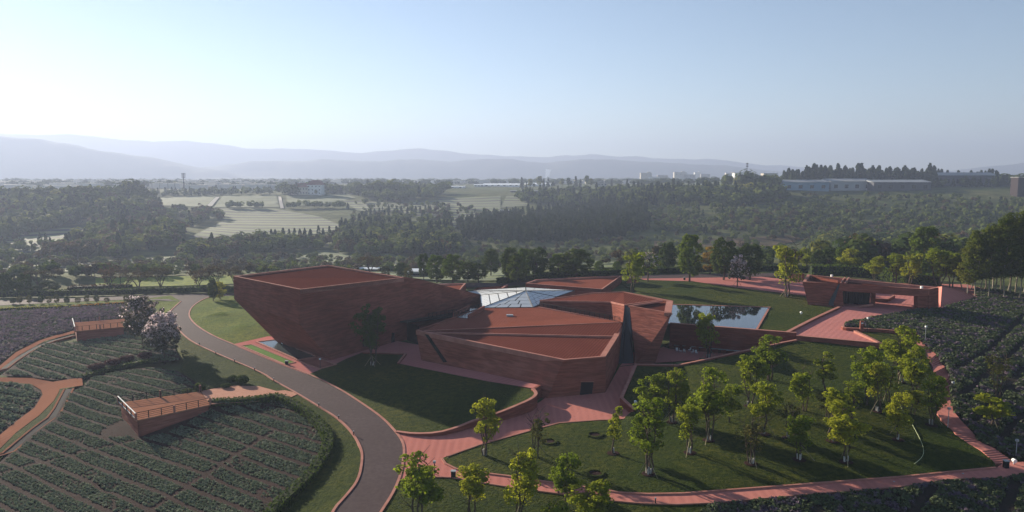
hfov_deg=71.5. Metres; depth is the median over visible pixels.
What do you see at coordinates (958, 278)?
eucalyptus tree
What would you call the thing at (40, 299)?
verge sapling
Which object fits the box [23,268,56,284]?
bare tree
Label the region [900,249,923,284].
roadside tree
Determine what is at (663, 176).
village house
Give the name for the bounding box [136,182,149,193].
broadleaf tree
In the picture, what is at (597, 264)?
roadside tree
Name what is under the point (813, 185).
factory shed
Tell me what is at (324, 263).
brown tree
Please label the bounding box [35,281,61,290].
roadside tree
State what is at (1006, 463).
litter bin
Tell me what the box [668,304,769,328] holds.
pool
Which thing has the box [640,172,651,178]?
village house
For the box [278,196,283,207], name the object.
farm track
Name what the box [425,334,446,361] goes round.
slot window
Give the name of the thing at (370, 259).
bare tree
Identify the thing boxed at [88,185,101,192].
broadleaf tree
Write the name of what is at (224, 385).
ball shrub
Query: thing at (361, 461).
kerb
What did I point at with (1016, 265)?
eucalyptus tree
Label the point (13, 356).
path
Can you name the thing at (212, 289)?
roadside tree
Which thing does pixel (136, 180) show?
broadleaf tree
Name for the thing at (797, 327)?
plaza side wall
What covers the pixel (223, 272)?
bare tree
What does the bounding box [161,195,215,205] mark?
field
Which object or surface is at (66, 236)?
conifer tree
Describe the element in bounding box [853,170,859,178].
conifer tree
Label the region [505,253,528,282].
roadside tree
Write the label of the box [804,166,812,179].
conifer tree
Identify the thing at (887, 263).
broadleaf tree
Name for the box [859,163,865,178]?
conifer tree
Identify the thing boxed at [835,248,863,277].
roadside tree
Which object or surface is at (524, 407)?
lawn wall
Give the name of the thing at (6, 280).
roadside tree
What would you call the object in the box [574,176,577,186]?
column tree
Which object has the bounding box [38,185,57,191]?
broadleaf tree
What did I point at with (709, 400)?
grove tree
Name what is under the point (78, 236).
brown tree
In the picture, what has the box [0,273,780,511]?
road
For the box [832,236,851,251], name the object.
broadleaf tree
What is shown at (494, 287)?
service block
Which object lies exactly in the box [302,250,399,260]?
field
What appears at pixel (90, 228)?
broadleaf tree
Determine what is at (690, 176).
village house
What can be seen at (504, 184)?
greenhouse
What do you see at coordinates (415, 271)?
farm shed
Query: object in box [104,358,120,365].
ball shrub
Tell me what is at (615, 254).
brown tree
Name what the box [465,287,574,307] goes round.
glass pyramid
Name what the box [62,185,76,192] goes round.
broadleaf tree
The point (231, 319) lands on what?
lawn
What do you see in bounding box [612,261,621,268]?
roadside tree
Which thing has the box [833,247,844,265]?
roadside tree
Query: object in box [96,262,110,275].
broadleaf tree
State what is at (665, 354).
courtyard
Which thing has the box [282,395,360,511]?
lawn
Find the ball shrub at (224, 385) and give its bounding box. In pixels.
[220,383,230,387]
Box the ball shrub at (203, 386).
[193,382,206,391]
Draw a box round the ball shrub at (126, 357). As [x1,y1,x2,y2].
[119,355,134,360]
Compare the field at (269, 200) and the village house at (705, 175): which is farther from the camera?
the village house at (705, 175)
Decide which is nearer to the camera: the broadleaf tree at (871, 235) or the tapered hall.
the tapered hall
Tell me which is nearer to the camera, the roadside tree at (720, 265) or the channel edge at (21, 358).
the channel edge at (21, 358)
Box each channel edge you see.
[0,335,75,371]
[0,388,74,459]
[0,389,64,453]
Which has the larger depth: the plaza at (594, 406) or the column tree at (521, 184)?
the column tree at (521, 184)
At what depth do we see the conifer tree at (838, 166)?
931.55 m
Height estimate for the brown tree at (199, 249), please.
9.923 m
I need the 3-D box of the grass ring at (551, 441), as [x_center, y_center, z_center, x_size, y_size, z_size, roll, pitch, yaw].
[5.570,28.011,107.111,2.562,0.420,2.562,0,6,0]
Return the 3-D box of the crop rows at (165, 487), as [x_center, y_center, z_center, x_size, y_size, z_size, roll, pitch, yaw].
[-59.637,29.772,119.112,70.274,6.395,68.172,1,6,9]
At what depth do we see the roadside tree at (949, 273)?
222.30 m
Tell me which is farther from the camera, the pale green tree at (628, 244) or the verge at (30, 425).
the pale green tree at (628, 244)
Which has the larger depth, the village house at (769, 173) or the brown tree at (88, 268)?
the village house at (769, 173)
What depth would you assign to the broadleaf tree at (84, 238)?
481.18 m
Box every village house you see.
[598,183,606,186]
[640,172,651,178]
[657,175,667,177]
[673,171,686,180]
[685,174,695,179]
[694,171,701,180]
[700,174,709,177]
[760,173,777,175]
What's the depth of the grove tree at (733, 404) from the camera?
110.98 m
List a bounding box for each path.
[0,331,73,368]
[0,377,82,447]
[201,386,296,403]
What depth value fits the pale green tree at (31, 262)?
386.06 m
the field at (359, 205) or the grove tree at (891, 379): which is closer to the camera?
the grove tree at (891, 379)
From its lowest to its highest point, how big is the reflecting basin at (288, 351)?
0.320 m
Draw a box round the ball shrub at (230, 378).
[227,375,236,381]
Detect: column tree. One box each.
[520,177,523,188]
[536,176,543,183]
[566,178,572,184]
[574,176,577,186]
[584,175,589,183]
[587,178,592,186]
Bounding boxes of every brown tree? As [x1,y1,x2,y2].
[20,261,33,268]
[33,246,51,255]
[39,241,53,251]
[49,239,69,255]
[61,257,77,266]
[75,231,85,238]
[84,263,98,276]
[91,264,98,276]
[101,262,113,270]
[147,199,163,207]
[174,248,183,255]
[175,221,189,227]
[185,262,201,270]
[196,244,205,256]
[244,234,255,242]
[309,234,320,240]
[319,260,332,265]
[334,240,343,249]
[611,249,623,257]
[651,244,662,260]
[844,233,873,242]
[870,241,891,256]
[932,233,947,243]
[957,231,969,237]
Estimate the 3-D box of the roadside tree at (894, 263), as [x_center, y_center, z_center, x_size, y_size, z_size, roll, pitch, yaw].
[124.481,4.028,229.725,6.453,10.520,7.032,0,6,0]
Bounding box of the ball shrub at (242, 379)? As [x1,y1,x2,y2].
[235,375,249,384]
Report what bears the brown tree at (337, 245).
on the ground at (338, 213)
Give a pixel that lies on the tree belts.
(22, 181)
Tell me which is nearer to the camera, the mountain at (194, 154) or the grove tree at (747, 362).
the grove tree at (747, 362)
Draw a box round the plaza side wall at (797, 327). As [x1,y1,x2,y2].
[787,306,841,336]
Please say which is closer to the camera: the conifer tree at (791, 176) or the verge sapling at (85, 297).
the verge sapling at (85, 297)
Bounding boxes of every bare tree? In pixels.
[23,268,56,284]
[97,266,121,283]
[119,267,152,287]
[146,266,172,286]
[186,268,210,285]
[203,263,227,281]
[226,268,243,282]
[355,255,382,271]
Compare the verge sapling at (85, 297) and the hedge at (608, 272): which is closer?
the verge sapling at (85, 297)
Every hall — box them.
[233,265,479,359]
[416,302,622,398]
[440,283,465,290]
[526,275,621,294]
[540,291,672,363]
[1010,177,1023,196]
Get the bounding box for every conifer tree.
[17,189,24,198]
[46,198,52,208]
[63,234,68,241]
[109,219,116,229]
[115,234,121,243]
[147,213,151,221]
[426,220,432,228]
[783,172,787,179]
[788,170,793,179]
[803,170,809,179]
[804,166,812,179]
[811,163,817,174]
[823,165,827,178]
[829,170,834,178]
[834,163,840,173]
[843,170,850,178]
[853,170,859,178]
[855,163,861,178]
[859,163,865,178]
[869,170,876,179]
[876,165,880,175]
[890,169,897,179]
[892,169,900,179]
[903,170,909,179]
[911,167,916,177]
[926,163,933,184]
[928,171,934,185]
[931,165,937,185]
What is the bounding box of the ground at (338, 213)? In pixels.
[0,179,1023,461]
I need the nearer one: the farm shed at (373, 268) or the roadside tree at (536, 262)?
the roadside tree at (536, 262)
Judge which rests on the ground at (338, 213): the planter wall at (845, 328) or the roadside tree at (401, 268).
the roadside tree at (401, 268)
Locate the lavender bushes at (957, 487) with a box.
[700,472,1023,511]
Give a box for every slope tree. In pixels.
[972,393,1015,430]
[985,350,1017,397]
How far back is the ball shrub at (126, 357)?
161.57 m
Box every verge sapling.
[16,296,22,302]
[26,295,31,303]
[37,295,43,302]
[53,294,59,302]
[63,296,69,302]
[83,294,88,301]
[93,295,99,302]
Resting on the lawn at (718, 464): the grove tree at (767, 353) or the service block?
the grove tree at (767, 353)
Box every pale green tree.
[6,268,24,279]
[8,263,20,269]
[24,259,37,265]
[180,242,195,249]
[203,257,212,264]
[449,231,462,239]
[624,240,633,248]
[675,245,696,255]
[760,245,775,263]
[763,256,773,264]
[811,243,834,256]
[827,237,836,246]
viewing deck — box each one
[72,315,124,340]
[117,385,211,436]
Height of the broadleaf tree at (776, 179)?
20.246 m
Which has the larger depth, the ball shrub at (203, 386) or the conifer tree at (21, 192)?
the conifer tree at (21, 192)
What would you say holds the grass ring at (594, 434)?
on the lawn at (718, 464)
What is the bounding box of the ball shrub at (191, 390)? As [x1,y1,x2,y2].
[182,388,193,392]
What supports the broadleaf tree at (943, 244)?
on the ground at (338, 213)
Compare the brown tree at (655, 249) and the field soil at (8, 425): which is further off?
the brown tree at (655, 249)
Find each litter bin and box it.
[451,470,455,477]
[1002,459,1009,467]
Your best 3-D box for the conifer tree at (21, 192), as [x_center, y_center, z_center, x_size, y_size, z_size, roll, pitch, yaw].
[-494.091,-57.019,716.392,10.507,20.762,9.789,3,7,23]
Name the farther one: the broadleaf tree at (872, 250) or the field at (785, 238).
the field at (785, 238)
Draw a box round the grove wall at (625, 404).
[620,339,796,411]
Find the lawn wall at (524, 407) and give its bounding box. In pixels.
[396,388,537,435]
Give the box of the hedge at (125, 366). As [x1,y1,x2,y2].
[81,357,159,379]
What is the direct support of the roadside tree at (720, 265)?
on the ground at (338, 213)
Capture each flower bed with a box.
[0,305,69,309]
[70,302,127,307]
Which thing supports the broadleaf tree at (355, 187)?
on the ground at (338, 213)
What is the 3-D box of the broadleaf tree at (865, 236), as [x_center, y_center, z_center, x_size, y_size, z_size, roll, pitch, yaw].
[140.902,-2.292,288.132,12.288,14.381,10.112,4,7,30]
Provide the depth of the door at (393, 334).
172.24 m
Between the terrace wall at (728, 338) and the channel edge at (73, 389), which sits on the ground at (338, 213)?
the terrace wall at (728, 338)
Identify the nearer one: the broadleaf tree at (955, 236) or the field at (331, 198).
the broadleaf tree at (955, 236)
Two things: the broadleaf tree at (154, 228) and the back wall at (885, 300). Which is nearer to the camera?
the back wall at (885, 300)
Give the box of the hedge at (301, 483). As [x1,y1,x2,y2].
[208,392,333,511]
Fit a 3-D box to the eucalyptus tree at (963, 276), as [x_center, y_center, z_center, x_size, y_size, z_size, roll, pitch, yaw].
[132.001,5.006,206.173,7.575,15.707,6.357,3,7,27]
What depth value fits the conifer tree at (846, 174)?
903.40 m
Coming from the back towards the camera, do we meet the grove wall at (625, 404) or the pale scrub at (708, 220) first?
the pale scrub at (708, 220)
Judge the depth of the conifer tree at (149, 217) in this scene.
579.36 m
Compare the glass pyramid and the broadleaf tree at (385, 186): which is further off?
the broadleaf tree at (385, 186)
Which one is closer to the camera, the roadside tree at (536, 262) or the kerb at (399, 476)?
the kerb at (399, 476)
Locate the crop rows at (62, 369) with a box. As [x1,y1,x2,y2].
[6,331,178,378]
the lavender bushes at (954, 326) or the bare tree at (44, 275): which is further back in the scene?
the bare tree at (44, 275)
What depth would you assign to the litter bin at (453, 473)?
94.75 m
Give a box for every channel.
[0,335,72,369]
[0,389,71,459]
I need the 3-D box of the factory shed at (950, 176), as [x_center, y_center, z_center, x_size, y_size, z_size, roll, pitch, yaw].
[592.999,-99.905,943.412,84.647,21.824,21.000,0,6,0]
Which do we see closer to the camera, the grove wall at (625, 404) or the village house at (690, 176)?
the grove wall at (625, 404)
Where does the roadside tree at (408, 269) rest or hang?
on the ground at (338, 213)
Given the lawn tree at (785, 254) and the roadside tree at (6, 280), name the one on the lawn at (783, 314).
the lawn tree at (785, 254)
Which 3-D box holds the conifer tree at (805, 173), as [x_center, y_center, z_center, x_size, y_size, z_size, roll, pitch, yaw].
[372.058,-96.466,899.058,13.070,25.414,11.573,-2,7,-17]
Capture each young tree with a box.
[393,450,445,511]
[456,463,490,511]
[469,397,502,455]
[502,437,540,511]
[524,407,549,457]
[540,494,570,511]
[548,452,581,508]
[566,474,614,511]
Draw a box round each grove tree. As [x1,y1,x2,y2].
[606,406,622,455]
[627,397,666,478]
[633,372,667,412]
[661,363,690,423]
[675,404,703,456]
[685,365,730,444]
[719,384,743,421]
[734,414,769,468]
[736,354,771,407]
[747,380,783,437]
[750,334,788,380]
[777,399,800,439]
[783,402,815,461]
[788,364,815,410]
[813,351,837,390]
[816,383,844,417]
[821,387,848,442]
[825,399,871,466]
[837,380,865,417]
[850,345,888,405]
[864,361,891,412]
[879,322,928,383]
[879,355,902,403]
[882,392,914,441]
[896,344,936,399]
[905,390,924,414]
[920,371,949,426]
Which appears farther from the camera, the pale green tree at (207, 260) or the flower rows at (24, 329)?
the pale green tree at (207, 260)
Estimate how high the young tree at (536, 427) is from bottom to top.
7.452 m
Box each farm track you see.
[208,197,218,205]
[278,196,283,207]
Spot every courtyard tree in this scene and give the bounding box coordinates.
[348,303,386,365]
[694,301,719,357]
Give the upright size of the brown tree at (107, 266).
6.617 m
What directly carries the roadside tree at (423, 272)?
on the ground at (338, 213)
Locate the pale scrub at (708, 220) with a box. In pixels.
[5,186,1023,276]
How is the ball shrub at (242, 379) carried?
on the lawn at (211, 370)
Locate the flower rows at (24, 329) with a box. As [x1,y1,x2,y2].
[0,303,164,361]
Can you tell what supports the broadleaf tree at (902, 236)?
on the ground at (338, 213)
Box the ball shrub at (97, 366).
[87,362,105,369]
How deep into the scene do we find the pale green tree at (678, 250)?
299.69 m
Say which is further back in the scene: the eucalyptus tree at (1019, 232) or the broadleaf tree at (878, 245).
the broadleaf tree at (878, 245)
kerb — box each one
[170,301,362,511]
[189,297,404,511]
[241,344,295,364]
[400,472,1023,504]
[441,458,996,494]
[446,412,630,456]
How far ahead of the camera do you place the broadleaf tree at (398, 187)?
976.95 m
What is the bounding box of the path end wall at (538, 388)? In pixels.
[534,385,540,399]
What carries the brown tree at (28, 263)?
on the ground at (338, 213)
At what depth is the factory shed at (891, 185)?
856.78 m
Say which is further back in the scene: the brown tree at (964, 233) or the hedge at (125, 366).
the brown tree at (964, 233)
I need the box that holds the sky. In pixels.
[0,0,1023,171]
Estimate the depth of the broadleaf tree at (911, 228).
559.91 m
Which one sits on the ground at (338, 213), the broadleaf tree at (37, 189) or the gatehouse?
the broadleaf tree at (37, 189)
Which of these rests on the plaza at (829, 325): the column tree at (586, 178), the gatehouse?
the gatehouse
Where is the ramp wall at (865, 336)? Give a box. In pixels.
[854,330,879,342]
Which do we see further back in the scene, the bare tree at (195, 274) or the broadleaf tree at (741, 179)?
the broadleaf tree at (741, 179)
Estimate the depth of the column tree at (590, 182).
1242.76 m
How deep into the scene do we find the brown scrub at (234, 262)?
498.71 m
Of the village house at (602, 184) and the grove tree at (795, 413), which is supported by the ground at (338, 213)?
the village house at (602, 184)
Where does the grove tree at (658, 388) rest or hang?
on the lawn at (718, 464)
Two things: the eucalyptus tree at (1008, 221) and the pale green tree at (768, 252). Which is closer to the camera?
the eucalyptus tree at (1008, 221)
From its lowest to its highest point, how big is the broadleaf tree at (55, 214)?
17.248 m
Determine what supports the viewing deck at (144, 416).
on the field soil at (121, 428)
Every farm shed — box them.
[359,267,379,270]
[408,268,422,275]
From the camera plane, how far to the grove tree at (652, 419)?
94.69 m
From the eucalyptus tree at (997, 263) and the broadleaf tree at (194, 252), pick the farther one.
the broadleaf tree at (194, 252)
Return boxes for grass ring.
[543,438,556,444]
[586,431,602,437]
[586,468,604,477]
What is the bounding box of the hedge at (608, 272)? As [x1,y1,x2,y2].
[496,264,808,283]
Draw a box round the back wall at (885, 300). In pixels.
[875,295,894,301]
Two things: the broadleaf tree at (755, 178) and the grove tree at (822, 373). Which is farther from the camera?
the broadleaf tree at (755, 178)
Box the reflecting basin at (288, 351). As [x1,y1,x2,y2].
[255,339,318,359]
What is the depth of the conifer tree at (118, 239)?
467.27 m
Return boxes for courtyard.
[620,347,724,365]
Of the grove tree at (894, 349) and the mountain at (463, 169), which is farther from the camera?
the mountain at (463, 169)
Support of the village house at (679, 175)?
on the ground at (338, 213)
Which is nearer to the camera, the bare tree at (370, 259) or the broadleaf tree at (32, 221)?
the bare tree at (370, 259)
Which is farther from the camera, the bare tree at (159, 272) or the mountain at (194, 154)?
the mountain at (194, 154)
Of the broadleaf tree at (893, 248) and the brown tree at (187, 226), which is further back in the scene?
the brown tree at (187, 226)
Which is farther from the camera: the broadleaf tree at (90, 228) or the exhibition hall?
the broadleaf tree at (90, 228)
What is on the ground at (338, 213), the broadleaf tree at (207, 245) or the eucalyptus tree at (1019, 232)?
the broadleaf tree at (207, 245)
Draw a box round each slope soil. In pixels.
[725,477,1023,511]
[849,296,1023,458]
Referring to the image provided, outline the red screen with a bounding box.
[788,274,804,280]
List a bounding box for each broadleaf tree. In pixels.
[5,186,18,194]
[16,185,29,191]
[28,217,36,231]
[29,185,43,192]
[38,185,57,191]
[42,260,60,272]
[44,212,63,227]
[46,214,57,228]
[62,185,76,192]
[69,227,83,235]
[79,237,93,243]
[83,224,100,231]
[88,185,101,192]
[94,185,108,193]
[94,198,108,203]
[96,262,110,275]
[108,243,120,257]
[113,181,133,191]
[119,179,138,191]
[128,178,147,191]
[132,236,145,250]
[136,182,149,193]
[139,233,151,248]
[143,225,159,232]
[175,223,185,233]
[180,247,198,257]
[195,242,209,255]
[349,182,364,195]
[364,182,379,189]
[369,180,384,192]
[379,181,393,191]
[385,179,397,186]
[392,182,404,192]
[423,240,439,253]
[444,233,458,241]
[448,241,462,252]
[624,249,637,256]
[733,175,744,184]
[735,168,755,184]
[744,171,758,183]
[757,174,771,183]
[770,174,782,184]
[810,239,830,254]
[816,233,833,239]
[818,235,832,242]
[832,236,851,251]
[846,233,876,243]
[847,239,865,256]
[855,240,881,257]
[862,231,876,238]
[869,237,885,257]
[883,236,898,243]
[883,255,896,264]
[890,229,930,246]
[890,240,919,255]
[890,241,906,253]
[891,230,903,236]
[900,228,912,234]
[908,225,919,230]
[931,239,957,252]
[940,233,959,241]
[942,241,956,251]
[949,237,968,250]
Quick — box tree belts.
[1,173,1023,186]
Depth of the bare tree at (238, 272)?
253.65 m
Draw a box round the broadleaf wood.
[0,174,1023,275]
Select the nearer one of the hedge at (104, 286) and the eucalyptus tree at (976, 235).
the eucalyptus tree at (976, 235)
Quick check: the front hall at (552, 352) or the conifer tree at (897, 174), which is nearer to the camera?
the front hall at (552, 352)
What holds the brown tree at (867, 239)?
on the ground at (338, 213)
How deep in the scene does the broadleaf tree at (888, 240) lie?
459.96 m
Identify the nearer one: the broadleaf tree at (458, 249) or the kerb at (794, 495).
the kerb at (794, 495)
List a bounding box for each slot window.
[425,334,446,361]
[828,284,839,305]
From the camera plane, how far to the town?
1272.01 m
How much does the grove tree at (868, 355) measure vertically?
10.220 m
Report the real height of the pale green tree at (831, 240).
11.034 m
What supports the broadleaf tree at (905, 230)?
on the ground at (338, 213)
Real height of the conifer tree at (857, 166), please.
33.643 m
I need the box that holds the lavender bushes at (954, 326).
[844,287,1023,459]
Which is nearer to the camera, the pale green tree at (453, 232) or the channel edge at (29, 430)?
the channel edge at (29, 430)
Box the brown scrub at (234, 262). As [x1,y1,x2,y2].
[0,187,1023,275]
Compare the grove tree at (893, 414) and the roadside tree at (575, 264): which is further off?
the roadside tree at (575, 264)
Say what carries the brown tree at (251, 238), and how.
on the ground at (338, 213)
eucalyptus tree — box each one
[949,253,968,289]
[952,247,982,293]
[961,229,990,295]
[977,223,1009,295]
[980,236,993,289]
[988,230,1009,290]
[989,212,1023,295]
[1005,219,1020,292]
[1007,210,1023,297]
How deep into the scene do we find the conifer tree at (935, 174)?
927.02 m
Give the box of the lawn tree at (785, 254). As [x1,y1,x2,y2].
[773,236,807,296]
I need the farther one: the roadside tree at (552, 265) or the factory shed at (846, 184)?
the factory shed at (846, 184)
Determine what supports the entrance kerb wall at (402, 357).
on the lawn at (394, 394)
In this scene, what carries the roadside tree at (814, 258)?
on the ground at (338, 213)
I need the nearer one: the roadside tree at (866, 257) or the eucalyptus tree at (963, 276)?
the eucalyptus tree at (963, 276)
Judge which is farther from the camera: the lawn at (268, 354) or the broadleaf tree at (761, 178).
the broadleaf tree at (761, 178)
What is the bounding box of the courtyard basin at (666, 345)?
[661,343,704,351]
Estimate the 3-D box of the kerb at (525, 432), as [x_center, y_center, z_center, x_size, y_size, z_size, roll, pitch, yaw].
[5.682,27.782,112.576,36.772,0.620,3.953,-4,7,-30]
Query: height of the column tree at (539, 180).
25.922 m
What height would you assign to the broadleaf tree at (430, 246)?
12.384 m
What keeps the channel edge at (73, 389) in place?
on the field soil at (121, 428)
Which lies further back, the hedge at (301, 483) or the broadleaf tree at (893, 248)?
the broadleaf tree at (893, 248)
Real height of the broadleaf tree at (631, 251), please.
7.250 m
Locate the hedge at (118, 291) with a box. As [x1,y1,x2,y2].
[0,285,233,296]
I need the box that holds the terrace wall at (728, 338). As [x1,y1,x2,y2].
[669,322,795,353]
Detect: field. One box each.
[0,228,86,254]
[34,255,308,271]
[77,256,226,265]
[96,275,233,286]
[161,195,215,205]
[189,208,338,237]
[214,195,278,206]
[286,194,354,205]
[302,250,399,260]
[326,260,425,265]
[342,200,446,210]
[368,267,531,279]
[402,196,500,227]
[501,195,527,207]
[501,259,613,268]
[654,237,794,251]
[754,235,805,242]
[853,220,968,228]
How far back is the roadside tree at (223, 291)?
230.89 m
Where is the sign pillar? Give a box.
[859,321,863,331]
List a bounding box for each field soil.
[0,304,128,362]
[0,367,322,511]
[0,382,41,433]
[1,333,180,379]
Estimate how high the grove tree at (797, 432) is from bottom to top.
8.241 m
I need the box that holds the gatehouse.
[803,274,938,308]
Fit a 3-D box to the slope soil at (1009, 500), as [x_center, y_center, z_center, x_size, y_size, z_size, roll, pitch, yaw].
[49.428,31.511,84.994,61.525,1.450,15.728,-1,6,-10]
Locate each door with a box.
[391,333,394,342]
[580,382,593,394]
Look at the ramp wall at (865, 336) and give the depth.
152.64 m
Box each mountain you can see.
[0,133,945,171]
[0,136,297,178]
[200,159,800,178]
[949,163,1023,174]
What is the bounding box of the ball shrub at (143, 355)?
[137,352,151,358]
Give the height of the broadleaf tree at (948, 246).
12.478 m
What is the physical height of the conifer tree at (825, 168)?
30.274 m
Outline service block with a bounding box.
[474,284,507,289]
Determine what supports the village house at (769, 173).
on the ground at (338, 213)
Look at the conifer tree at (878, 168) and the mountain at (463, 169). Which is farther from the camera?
the mountain at (463, 169)
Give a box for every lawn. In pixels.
[154,301,178,312]
[178,334,291,391]
[190,296,270,343]
[244,345,291,362]
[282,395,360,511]
[310,353,533,431]
[383,478,725,511]
[444,341,995,492]
[620,280,836,330]
[861,332,904,342]
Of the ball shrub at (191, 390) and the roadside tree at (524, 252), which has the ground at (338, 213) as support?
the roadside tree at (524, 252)
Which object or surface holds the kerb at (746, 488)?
on the ground at (338, 213)
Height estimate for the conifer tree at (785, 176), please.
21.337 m
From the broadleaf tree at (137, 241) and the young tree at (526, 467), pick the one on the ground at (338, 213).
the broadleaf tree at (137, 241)
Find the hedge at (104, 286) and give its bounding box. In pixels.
[67,283,132,289]
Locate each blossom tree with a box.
[118,295,164,346]
[141,311,181,364]
[641,251,662,281]
[728,254,749,286]
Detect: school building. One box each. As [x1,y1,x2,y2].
[291,183,307,194]
[307,180,325,194]
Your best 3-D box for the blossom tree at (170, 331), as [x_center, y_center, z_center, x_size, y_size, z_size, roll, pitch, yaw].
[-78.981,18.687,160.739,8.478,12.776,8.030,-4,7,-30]
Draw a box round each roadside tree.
[0,272,12,290]
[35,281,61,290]
[207,278,217,300]
[216,281,226,298]
[377,266,390,274]
[393,262,408,276]
[404,267,412,277]
[417,253,428,279]
[425,255,445,282]
[440,254,463,283]
[461,261,475,281]
[469,262,487,282]
[481,248,499,275]
[499,247,519,277]
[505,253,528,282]
[518,248,530,273]
[525,247,548,273]
[547,253,567,274]
[561,248,593,277]
[594,261,603,269]
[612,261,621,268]
[621,244,645,292]
[659,242,677,266]
[677,233,703,281]
[700,246,719,273]
[710,237,738,279]
[736,243,765,279]
[799,247,811,266]
[810,250,826,264]
[820,247,838,264]
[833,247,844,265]
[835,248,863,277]
[853,250,871,266]
[863,256,884,280]
[885,252,909,282]
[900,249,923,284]
[905,225,942,274]
[920,248,962,286]
[936,251,964,286]
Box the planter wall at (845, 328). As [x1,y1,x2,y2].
[841,324,916,335]
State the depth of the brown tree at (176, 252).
441.56 m
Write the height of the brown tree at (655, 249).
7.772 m
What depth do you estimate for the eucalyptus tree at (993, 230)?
200.88 m
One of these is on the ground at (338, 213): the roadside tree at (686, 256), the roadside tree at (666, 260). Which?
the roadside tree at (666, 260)
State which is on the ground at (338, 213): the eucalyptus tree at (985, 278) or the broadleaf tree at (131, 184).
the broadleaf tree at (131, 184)
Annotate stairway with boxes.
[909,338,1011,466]
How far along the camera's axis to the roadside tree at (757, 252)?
235.88 m
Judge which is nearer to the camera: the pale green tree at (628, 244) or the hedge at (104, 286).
the hedge at (104, 286)
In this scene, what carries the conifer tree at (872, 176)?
on the ground at (338, 213)
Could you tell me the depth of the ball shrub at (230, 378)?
139.44 m
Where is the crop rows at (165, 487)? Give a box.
[0,367,321,511]
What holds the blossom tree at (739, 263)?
on the lawn at (783, 314)
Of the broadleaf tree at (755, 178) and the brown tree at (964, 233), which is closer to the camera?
the brown tree at (964, 233)
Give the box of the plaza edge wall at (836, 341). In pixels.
[796,335,885,348]
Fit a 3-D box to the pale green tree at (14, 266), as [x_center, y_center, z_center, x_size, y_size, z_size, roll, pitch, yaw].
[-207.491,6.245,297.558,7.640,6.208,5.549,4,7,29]
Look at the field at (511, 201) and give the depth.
920.94 m
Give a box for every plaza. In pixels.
[236,336,537,387]
[400,365,1023,502]
[643,277,979,341]
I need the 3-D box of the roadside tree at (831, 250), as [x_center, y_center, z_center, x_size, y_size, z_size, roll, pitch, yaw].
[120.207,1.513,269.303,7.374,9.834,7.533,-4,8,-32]
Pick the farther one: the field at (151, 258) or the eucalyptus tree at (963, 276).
the field at (151, 258)
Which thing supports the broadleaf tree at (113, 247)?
on the ground at (338, 213)
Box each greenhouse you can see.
[474,184,483,186]
[483,183,519,186]
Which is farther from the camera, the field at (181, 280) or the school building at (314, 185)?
the school building at (314, 185)
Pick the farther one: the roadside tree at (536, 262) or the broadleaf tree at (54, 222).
the broadleaf tree at (54, 222)
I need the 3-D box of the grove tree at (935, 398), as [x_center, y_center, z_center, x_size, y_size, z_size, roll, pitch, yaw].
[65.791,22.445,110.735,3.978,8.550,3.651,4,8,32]
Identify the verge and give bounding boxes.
[0,295,179,310]
[0,388,67,458]
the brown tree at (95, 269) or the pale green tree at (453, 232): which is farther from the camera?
the pale green tree at (453, 232)
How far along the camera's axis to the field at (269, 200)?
932.76 m
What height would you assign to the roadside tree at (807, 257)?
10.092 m
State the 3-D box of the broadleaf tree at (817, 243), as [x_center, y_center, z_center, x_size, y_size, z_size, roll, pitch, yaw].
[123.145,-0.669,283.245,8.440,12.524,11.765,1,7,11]
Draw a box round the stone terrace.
[296,357,336,368]
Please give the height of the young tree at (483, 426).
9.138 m
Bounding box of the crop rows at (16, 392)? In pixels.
[0,381,39,431]
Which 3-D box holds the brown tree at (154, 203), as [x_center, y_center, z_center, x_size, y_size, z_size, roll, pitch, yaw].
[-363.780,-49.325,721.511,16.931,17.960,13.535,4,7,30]
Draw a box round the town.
[0,179,636,189]
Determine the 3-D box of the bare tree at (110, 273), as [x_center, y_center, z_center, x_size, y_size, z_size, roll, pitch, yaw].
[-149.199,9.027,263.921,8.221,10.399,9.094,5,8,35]
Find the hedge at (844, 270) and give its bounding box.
[809,263,940,285]
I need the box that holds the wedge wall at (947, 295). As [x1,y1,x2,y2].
[939,286,975,306]
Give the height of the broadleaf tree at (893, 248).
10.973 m
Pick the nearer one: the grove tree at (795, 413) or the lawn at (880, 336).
the grove tree at (795, 413)
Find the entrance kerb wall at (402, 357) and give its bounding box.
[363,352,406,363]
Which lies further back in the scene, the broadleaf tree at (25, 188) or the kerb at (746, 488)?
the broadleaf tree at (25, 188)
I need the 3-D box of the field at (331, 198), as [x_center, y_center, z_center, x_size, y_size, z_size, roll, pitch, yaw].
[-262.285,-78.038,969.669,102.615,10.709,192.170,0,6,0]
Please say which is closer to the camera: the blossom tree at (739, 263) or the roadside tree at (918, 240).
the blossom tree at (739, 263)
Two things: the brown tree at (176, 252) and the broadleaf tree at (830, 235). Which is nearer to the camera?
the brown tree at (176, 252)
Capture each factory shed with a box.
[780,180,828,190]
[821,179,868,190]
[865,180,930,190]
[937,172,994,185]
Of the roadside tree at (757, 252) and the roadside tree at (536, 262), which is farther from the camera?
the roadside tree at (536, 262)
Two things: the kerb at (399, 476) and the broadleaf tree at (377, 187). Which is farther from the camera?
the broadleaf tree at (377, 187)
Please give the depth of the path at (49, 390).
141.37 m
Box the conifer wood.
[0,169,1022,261]
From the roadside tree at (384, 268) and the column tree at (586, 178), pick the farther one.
the column tree at (586, 178)
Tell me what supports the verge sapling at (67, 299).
on the verge at (99, 302)
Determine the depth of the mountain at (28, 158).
4286.45 m
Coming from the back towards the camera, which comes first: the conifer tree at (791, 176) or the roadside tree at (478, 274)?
the conifer tree at (791, 176)
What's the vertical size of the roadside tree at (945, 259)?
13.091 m

